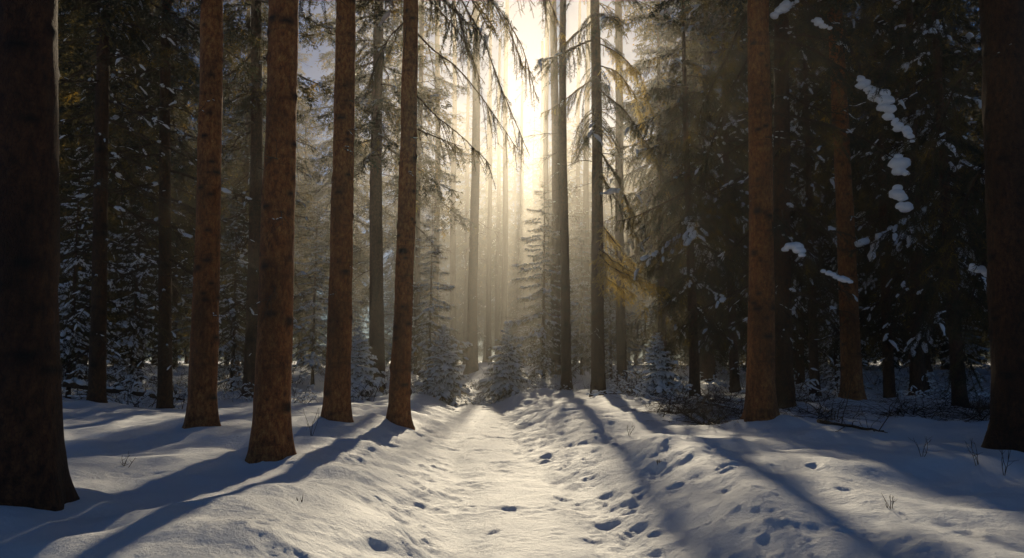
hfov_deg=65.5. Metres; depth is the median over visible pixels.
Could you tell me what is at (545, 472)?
ground
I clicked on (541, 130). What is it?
spruce tree
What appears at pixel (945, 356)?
spruce tree
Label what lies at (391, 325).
spruce tree
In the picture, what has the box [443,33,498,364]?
spruce tree
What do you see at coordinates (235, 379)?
bare shrub
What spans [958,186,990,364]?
spruce tree
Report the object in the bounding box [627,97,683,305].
spruce tree
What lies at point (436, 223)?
spruce tree
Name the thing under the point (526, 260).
spruce tree
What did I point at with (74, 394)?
bare shrub
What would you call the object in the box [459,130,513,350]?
spruce tree
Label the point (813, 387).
young spruce
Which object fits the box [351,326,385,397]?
young spruce
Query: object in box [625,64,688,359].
spruce tree
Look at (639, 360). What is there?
spruce tree
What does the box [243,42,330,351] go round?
spruce tree
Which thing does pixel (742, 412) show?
brushwood heap
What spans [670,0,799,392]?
spruce tree
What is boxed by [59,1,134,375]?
spruce tree
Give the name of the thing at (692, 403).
brushwood heap
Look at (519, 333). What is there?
spruce tree
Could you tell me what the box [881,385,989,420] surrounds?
brushwood heap
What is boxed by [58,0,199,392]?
spruce tree
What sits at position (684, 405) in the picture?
brushwood heap
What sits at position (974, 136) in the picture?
spruce tree
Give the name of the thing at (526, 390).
bare shrub
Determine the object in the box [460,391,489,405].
bare shrub
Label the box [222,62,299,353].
spruce tree
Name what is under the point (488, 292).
spruce tree
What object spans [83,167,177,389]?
spruce tree
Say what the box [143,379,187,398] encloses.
bare shrub
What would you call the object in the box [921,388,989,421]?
brushwood heap
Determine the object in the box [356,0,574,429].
spruce tree
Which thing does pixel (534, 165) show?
spruce tree
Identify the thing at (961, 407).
brushwood heap
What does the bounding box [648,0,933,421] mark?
spruce tree
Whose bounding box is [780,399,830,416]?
brushwood heap
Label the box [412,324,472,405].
young spruce
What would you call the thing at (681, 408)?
brushwood heap
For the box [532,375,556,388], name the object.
bare shrub
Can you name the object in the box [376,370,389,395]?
bare shrub
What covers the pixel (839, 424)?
fallen branch
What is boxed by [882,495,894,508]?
twig sprout
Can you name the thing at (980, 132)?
spruce tree
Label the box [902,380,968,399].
bare shrub
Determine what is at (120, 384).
bare shrub
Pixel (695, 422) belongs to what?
brushwood heap
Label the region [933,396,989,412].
brushwood heap
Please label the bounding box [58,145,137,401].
spruce tree
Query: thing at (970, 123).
spruce tree
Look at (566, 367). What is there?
spruce tree
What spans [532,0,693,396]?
spruce tree
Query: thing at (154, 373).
bare shrub
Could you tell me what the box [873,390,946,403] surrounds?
brushwood heap
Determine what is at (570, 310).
spruce tree
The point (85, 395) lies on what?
bare shrub
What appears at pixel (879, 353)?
spruce tree
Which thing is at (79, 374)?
bare shrub
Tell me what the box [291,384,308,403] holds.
bare shrub
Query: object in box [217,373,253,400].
bare shrub
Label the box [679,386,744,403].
brushwood heap
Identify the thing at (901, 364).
spruce tree
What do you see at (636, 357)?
spruce tree
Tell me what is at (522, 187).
spruce tree
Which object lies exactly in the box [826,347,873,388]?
bare shrub
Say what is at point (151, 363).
spruce tree
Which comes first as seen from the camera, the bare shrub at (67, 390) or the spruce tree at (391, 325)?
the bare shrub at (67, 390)
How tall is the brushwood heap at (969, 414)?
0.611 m
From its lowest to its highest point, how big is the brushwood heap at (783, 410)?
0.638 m
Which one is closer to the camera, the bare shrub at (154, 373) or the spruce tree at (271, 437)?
the spruce tree at (271, 437)
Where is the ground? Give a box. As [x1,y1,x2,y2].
[0,361,1023,557]
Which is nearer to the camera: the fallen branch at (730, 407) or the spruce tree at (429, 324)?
the fallen branch at (730, 407)
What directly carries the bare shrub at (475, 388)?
on the ground
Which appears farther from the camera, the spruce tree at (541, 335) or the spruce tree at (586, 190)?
the spruce tree at (586, 190)
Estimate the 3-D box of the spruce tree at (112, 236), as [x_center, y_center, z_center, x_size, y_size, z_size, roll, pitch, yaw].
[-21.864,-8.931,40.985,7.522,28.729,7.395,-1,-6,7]
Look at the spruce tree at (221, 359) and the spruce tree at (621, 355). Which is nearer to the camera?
the spruce tree at (621, 355)
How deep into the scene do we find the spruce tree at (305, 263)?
94.55 m
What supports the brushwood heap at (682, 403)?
on the ground
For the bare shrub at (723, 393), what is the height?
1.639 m
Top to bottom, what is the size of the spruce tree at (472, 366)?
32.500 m
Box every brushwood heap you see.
[613,385,739,406]
[628,379,729,422]
[640,401,740,427]
[643,383,718,416]
[643,387,719,408]
[647,392,740,415]
[647,396,742,426]
[648,385,725,415]
[651,396,731,424]
[659,386,721,416]
[664,384,728,413]
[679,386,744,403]
[679,399,743,424]
[680,389,741,408]
[683,403,741,423]
[687,385,744,405]
[692,391,738,418]
[692,396,743,412]
[716,390,797,419]
[729,397,819,417]
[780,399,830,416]
[781,381,882,422]
[784,382,871,423]
[796,390,829,404]
[796,391,837,401]
[801,390,883,405]
[803,393,884,418]
[842,397,954,417]
[851,390,968,419]
[867,403,938,416]
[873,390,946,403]
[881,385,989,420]
[884,395,959,415]
[918,396,981,414]
[919,387,989,417]
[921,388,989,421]
[921,392,989,420]
[931,384,989,417]
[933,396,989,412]
[937,396,989,408]
[950,395,989,412]
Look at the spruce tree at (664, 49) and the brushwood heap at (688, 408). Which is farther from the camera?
the spruce tree at (664, 49)
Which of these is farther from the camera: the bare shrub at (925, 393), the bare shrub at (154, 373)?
the bare shrub at (154, 373)
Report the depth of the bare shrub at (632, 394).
20.00 m
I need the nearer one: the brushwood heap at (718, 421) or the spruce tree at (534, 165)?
the brushwood heap at (718, 421)
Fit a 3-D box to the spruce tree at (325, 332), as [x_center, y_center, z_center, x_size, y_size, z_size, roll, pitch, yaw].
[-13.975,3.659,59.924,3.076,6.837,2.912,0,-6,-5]
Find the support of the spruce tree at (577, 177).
on the ground
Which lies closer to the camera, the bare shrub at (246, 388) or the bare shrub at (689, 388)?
the bare shrub at (689, 388)
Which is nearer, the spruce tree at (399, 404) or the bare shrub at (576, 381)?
the spruce tree at (399, 404)
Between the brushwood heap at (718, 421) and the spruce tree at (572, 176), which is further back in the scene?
the spruce tree at (572, 176)
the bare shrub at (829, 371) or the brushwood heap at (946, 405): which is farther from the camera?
the bare shrub at (829, 371)
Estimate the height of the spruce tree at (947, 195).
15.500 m
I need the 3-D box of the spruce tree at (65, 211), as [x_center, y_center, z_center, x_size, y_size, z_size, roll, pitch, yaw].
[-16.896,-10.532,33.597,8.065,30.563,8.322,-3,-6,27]
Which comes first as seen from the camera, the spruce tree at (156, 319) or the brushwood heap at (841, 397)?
the brushwood heap at (841, 397)
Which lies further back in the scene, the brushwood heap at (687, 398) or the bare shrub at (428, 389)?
the bare shrub at (428, 389)
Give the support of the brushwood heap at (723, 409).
on the ground
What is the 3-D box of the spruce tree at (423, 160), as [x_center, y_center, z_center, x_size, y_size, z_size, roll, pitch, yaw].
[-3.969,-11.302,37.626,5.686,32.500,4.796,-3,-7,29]
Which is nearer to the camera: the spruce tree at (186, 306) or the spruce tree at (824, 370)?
the spruce tree at (824, 370)
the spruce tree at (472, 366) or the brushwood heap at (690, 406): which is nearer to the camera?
the brushwood heap at (690, 406)
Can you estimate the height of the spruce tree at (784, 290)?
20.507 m
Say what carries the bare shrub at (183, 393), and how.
on the ground
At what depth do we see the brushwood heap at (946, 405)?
15.64 m
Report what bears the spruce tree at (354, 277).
on the ground
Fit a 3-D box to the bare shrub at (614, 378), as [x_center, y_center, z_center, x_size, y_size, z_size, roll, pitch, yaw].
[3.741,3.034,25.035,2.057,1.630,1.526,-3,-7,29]
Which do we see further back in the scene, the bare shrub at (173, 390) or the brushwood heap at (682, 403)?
the bare shrub at (173, 390)
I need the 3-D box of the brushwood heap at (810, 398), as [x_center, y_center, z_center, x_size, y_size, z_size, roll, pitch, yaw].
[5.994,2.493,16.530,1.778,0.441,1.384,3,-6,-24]
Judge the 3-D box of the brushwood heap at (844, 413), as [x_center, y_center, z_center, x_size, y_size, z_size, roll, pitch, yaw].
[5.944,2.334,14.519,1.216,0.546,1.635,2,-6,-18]
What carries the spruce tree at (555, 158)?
on the ground
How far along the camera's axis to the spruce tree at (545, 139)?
50.90 m
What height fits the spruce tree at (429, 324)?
7.600 m
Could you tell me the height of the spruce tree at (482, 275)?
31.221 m
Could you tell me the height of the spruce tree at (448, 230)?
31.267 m
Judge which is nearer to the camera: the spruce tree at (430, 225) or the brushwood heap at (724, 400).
the brushwood heap at (724, 400)
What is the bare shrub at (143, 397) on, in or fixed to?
on the ground
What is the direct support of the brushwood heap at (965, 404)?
on the ground
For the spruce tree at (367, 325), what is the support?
on the ground
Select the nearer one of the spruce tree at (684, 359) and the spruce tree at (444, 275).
the spruce tree at (684, 359)
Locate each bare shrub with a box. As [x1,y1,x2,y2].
[61,359,86,397]
[62,387,86,398]
[65,362,88,381]
[71,344,139,394]
[71,350,149,404]
[87,384,149,406]
[107,375,156,407]
[114,374,154,391]
[122,371,185,393]
[142,366,177,383]
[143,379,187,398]
[151,384,187,402]
[154,370,187,397]
[173,385,187,408]
[174,368,236,390]
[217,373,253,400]
[228,373,292,398]
[231,367,243,389]
[234,381,253,402]
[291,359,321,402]
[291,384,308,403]
[351,350,389,401]
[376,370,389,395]
[412,380,429,393]
[419,375,448,396]
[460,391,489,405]
[461,393,496,402]
[467,365,487,389]
[473,390,502,403]
[512,381,539,393]
[520,366,541,384]
[525,377,547,388]
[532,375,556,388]
[534,379,559,389]
[557,380,581,391]
[586,373,651,396]
[590,364,688,398]
[601,356,642,396]
[606,356,648,393]
[606,364,636,393]
[609,372,640,396]
[620,358,646,381]
[656,374,743,404]
[674,378,721,398]
[675,372,728,383]
[702,350,745,395]
[709,376,730,395]
[793,365,820,390]
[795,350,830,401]
[796,364,874,401]
[821,377,868,397]
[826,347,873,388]
[882,368,979,397]
[894,367,949,389]
[895,375,933,396]
[900,369,988,399]
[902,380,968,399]
[928,367,984,391]
[929,385,987,392]
[970,387,989,401]
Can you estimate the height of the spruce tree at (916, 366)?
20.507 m
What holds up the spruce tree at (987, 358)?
on the ground
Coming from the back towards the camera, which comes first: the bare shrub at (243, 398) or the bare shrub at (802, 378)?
the bare shrub at (802, 378)
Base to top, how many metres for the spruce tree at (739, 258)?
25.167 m
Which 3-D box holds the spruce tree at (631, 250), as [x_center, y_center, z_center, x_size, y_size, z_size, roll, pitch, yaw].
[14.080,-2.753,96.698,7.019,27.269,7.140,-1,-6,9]
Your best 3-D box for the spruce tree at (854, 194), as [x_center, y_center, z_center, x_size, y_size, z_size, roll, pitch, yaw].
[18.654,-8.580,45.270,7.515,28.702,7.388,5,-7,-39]
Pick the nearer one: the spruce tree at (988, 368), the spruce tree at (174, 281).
the spruce tree at (988, 368)
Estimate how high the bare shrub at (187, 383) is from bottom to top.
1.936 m
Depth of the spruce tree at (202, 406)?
12.00 m
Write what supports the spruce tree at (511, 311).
on the ground
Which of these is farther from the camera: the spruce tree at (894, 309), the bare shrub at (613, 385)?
the spruce tree at (894, 309)
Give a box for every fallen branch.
[682,371,739,414]
[817,372,897,432]
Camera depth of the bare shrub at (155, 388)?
24.40 m
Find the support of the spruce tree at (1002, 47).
on the ground
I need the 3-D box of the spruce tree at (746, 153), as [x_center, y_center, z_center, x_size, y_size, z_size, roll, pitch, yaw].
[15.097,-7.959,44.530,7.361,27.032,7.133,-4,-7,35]
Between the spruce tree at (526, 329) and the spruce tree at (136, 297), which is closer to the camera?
the spruce tree at (136, 297)
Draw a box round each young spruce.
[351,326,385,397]
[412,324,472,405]
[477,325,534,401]
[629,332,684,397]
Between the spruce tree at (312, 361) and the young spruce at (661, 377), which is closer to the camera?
the young spruce at (661, 377)
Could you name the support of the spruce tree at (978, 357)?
on the ground
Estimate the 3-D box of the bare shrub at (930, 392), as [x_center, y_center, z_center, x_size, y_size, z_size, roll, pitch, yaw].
[11.236,3.079,21.725,2.478,1.462,1.938,0,-6,-1]
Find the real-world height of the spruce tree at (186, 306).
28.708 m
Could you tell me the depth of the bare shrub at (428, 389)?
25.00 m
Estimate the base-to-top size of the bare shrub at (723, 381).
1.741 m
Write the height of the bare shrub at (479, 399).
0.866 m
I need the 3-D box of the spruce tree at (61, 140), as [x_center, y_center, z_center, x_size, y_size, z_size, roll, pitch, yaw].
[-20.969,-9.266,32.712,7.308,27.694,7.541,-2,-6,20]
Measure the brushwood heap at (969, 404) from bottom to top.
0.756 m
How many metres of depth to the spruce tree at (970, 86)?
56.18 m
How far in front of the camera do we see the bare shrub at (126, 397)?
19.57 m
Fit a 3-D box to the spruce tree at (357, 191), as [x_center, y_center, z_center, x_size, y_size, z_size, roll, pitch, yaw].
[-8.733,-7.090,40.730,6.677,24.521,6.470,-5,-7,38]
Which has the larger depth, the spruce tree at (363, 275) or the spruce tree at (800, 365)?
the spruce tree at (363, 275)
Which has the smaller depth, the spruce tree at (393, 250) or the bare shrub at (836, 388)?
the bare shrub at (836, 388)
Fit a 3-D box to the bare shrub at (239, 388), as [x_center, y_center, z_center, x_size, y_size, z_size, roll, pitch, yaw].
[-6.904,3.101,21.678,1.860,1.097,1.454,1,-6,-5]
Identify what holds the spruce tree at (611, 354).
on the ground
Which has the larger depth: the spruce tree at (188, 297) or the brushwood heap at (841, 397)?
the spruce tree at (188, 297)
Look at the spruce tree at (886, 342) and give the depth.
21.02 m
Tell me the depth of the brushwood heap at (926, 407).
14.97 m
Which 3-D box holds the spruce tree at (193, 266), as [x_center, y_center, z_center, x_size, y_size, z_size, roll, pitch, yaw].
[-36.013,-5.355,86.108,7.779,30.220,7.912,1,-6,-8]
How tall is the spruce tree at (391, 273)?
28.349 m
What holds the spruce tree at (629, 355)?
on the ground
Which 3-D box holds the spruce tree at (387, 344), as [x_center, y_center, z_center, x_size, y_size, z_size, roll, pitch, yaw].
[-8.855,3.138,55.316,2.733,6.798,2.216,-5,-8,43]
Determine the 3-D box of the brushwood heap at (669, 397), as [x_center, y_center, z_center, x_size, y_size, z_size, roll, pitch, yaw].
[3.421,2.602,17.343,2.704,0.671,2.105,1,-6,-9]
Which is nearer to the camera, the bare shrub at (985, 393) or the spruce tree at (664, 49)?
the bare shrub at (985, 393)
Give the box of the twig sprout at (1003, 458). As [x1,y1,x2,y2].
[995,438,1016,475]
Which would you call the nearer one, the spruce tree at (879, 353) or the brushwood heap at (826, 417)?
the brushwood heap at (826, 417)
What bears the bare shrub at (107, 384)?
on the ground
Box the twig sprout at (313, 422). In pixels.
[301,410,321,435]
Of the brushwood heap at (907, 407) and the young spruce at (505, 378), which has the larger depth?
the young spruce at (505, 378)
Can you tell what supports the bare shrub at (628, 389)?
on the ground
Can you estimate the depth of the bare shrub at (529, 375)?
28.25 m
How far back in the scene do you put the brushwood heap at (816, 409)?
14.77 m
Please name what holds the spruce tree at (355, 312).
on the ground
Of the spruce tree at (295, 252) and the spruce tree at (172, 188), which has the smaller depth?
the spruce tree at (172, 188)
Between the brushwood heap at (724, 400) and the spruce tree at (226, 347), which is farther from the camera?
the spruce tree at (226, 347)
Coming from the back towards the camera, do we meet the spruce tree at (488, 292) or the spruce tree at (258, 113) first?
the spruce tree at (488, 292)
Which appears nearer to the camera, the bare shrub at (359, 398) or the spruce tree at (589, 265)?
the bare shrub at (359, 398)
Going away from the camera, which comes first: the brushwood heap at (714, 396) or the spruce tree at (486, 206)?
the brushwood heap at (714, 396)
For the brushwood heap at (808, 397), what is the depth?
17.12 m
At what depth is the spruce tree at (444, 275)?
86.65 m
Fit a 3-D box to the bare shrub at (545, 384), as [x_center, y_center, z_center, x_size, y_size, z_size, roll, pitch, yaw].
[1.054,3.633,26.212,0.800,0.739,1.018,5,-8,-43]
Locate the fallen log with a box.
[62,372,184,400]
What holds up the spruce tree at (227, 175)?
on the ground
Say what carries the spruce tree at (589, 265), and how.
on the ground
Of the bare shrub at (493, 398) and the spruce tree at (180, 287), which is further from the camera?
the spruce tree at (180, 287)
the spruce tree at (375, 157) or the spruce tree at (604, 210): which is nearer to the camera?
the spruce tree at (375, 157)
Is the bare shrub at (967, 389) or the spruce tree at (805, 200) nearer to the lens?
the bare shrub at (967, 389)
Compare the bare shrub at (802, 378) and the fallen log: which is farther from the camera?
the bare shrub at (802, 378)
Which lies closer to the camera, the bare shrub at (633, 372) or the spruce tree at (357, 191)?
the bare shrub at (633, 372)
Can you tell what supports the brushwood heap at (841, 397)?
on the ground
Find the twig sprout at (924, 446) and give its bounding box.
[909,438,930,456]
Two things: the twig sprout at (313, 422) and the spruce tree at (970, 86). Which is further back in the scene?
the spruce tree at (970, 86)
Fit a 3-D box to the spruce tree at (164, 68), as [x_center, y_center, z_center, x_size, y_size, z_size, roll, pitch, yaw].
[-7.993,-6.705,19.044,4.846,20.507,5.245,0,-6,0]
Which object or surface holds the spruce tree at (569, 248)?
on the ground
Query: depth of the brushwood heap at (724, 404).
15.86 m
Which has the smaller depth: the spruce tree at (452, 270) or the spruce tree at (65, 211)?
the spruce tree at (65, 211)
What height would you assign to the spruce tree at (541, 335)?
8.550 m
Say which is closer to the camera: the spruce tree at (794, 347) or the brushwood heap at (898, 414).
the brushwood heap at (898, 414)
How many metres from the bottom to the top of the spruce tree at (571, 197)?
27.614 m
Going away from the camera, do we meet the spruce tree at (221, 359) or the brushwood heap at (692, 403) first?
the brushwood heap at (692, 403)
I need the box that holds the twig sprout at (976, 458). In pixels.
[964,438,978,464]
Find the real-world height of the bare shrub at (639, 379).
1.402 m
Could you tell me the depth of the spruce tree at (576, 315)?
35.99 m
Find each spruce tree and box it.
[0,0,92,510]
[58,0,195,379]
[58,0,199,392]
[58,0,199,402]
[58,4,118,244]
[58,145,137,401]
[59,0,260,408]
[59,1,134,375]
[59,22,158,371]
[63,0,199,388]
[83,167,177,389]
[88,11,189,367]
[118,9,197,360]
[130,38,197,364]
[134,0,232,367]
[145,0,335,397]
[149,316,181,368]
[154,0,266,428]
[170,0,318,376]
[172,22,249,304]
[172,98,196,352]
[172,262,220,363]
[178,132,196,363]
[218,185,248,392]
[218,296,230,367]
[219,102,246,365]
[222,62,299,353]
[227,0,348,463]
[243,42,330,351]
[291,194,357,384]
[292,136,327,363]
[293,93,328,361]
[294,0,399,282]
[298,0,403,422]
[303,95,385,313]
[305,125,369,310]
[307,0,461,393]
[316,284,327,363]
[321,175,369,360]
[352,275,368,366]
[354,15,444,361]
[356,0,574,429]
[362,0,479,375]
[366,275,393,366]
[384,164,446,363]
[385,199,472,378]
[386,277,435,366]
[389,0,449,346]
[420,0,448,363]
[421,192,458,348]
[421,277,458,367]
[423,111,485,364]
[440,0,458,364]
[440,99,494,363]
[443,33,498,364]
[447,228,483,359]
[456,0,501,374]
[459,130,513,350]
[463,92,501,361]
[478,38,523,361]
[478,200,520,331]
[485,4,500,361]
[491,126,537,345]
[492,0,513,359]
[497,211,538,362]
[500,0,590,389]
[501,176,580,380]
[507,116,550,359]
[507,196,537,360]
[508,81,535,313]
[508,303,528,360]
[518,301,540,366]
[519,41,551,363]
[519,140,574,364]
[522,2,550,363]
[529,173,573,358]
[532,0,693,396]
[535,110,582,345]
[539,201,614,375]
[545,0,584,374]
[545,263,584,369]
[548,131,589,304]
[549,0,612,366]
[569,174,612,363]
[570,0,590,365]
[571,149,614,353]
[571,215,645,378]
[579,126,631,364]
[590,120,651,362]
[600,0,801,381]
[603,0,726,369]
[603,126,649,365]
[603,165,642,363]
[607,0,656,381]
[608,148,646,360]
[614,0,748,396]
[622,0,748,374]
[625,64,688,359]
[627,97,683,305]
[635,281,675,365]
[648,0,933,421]
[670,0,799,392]
[674,0,889,408]
[683,22,745,366]
[712,0,876,374]
[712,14,748,365]
[722,4,862,355]
[731,2,830,267]
[737,0,928,399]
[739,2,860,383]
[741,1,878,395]
[790,0,987,389]
[792,183,873,390]
[793,0,976,397]
[807,0,905,352]
[818,0,983,395]
[822,6,940,369]
[838,0,1023,452]
[848,0,989,406]
[848,2,984,371]
[862,66,937,367]
[862,264,902,368]
[882,4,988,369]
[931,291,989,375]
[949,1,986,339]
[955,5,985,226]
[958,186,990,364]
[973,2,989,357]
[976,136,990,364]
[976,290,990,370]
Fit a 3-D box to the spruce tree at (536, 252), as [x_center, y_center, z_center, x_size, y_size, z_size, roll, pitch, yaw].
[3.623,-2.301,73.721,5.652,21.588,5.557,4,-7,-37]
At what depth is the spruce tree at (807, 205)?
23.01 m
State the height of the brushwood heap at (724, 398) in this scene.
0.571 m
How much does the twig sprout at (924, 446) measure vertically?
0.271 m
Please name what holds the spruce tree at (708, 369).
on the ground
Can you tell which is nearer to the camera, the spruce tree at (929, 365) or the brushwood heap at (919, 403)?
the brushwood heap at (919, 403)
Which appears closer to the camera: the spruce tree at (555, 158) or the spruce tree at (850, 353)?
the spruce tree at (850, 353)
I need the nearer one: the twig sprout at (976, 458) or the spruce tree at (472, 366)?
the twig sprout at (976, 458)
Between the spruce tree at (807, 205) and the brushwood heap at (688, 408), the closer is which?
the brushwood heap at (688, 408)
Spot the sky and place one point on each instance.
(527, 26)
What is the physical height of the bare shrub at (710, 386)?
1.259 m
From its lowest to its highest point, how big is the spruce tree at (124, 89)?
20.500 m
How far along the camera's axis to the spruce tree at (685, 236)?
20.53 m
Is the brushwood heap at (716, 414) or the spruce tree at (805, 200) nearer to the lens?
the brushwood heap at (716, 414)
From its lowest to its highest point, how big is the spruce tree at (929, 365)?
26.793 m
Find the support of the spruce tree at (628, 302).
on the ground
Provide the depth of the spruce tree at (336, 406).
13.09 m
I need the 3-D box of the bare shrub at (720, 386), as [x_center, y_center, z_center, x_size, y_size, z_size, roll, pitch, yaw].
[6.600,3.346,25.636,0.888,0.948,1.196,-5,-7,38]
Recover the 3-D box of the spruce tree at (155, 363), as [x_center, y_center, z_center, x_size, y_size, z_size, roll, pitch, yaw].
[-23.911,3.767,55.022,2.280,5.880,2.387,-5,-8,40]
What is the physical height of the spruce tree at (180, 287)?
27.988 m
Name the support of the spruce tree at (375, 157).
on the ground
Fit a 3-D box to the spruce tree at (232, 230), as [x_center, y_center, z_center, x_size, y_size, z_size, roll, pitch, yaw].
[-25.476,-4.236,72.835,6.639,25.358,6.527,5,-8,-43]
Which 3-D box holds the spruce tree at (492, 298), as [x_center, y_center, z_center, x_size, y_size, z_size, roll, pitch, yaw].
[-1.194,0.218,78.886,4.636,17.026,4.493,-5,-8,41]
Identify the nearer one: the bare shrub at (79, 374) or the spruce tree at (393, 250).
the bare shrub at (79, 374)
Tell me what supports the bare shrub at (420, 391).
on the ground
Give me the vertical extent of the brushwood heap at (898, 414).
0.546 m
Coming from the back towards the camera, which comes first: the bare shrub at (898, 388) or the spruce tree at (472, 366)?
the spruce tree at (472, 366)
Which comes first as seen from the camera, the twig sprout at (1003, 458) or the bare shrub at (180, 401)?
the twig sprout at (1003, 458)
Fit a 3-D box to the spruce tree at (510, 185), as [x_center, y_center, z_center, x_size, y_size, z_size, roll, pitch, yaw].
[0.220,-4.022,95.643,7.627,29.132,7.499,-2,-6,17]
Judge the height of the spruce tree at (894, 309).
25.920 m
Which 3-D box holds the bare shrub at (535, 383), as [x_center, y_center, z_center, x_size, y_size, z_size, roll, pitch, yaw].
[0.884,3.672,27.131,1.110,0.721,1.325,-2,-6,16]
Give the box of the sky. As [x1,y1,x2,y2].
[68,0,987,361]
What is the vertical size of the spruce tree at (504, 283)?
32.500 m
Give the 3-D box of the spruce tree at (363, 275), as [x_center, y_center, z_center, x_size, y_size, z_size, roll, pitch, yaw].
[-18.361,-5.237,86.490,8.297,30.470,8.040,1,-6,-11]
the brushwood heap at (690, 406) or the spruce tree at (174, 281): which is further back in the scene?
the spruce tree at (174, 281)
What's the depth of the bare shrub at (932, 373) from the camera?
25.53 m
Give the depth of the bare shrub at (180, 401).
19.33 m
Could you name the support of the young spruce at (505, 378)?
on the ground
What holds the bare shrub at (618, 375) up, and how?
on the ground
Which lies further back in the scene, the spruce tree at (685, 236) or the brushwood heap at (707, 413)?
the spruce tree at (685, 236)
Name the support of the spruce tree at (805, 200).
on the ground
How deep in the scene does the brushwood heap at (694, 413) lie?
14.08 m
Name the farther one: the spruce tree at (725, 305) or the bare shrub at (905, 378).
the spruce tree at (725, 305)
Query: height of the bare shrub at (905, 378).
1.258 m
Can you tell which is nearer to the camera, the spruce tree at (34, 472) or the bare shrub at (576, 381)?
the spruce tree at (34, 472)
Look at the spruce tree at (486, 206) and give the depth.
93.24 m
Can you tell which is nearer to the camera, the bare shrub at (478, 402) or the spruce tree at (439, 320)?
the bare shrub at (478, 402)
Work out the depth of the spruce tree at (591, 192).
96.57 m
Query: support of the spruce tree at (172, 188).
on the ground
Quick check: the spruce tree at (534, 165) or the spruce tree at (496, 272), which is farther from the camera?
the spruce tree at (534, 165)
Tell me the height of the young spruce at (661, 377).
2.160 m
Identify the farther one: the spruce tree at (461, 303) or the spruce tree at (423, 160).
the spruce tree at (461, 303)
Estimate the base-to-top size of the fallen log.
0.787 m
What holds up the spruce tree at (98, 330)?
on the ground

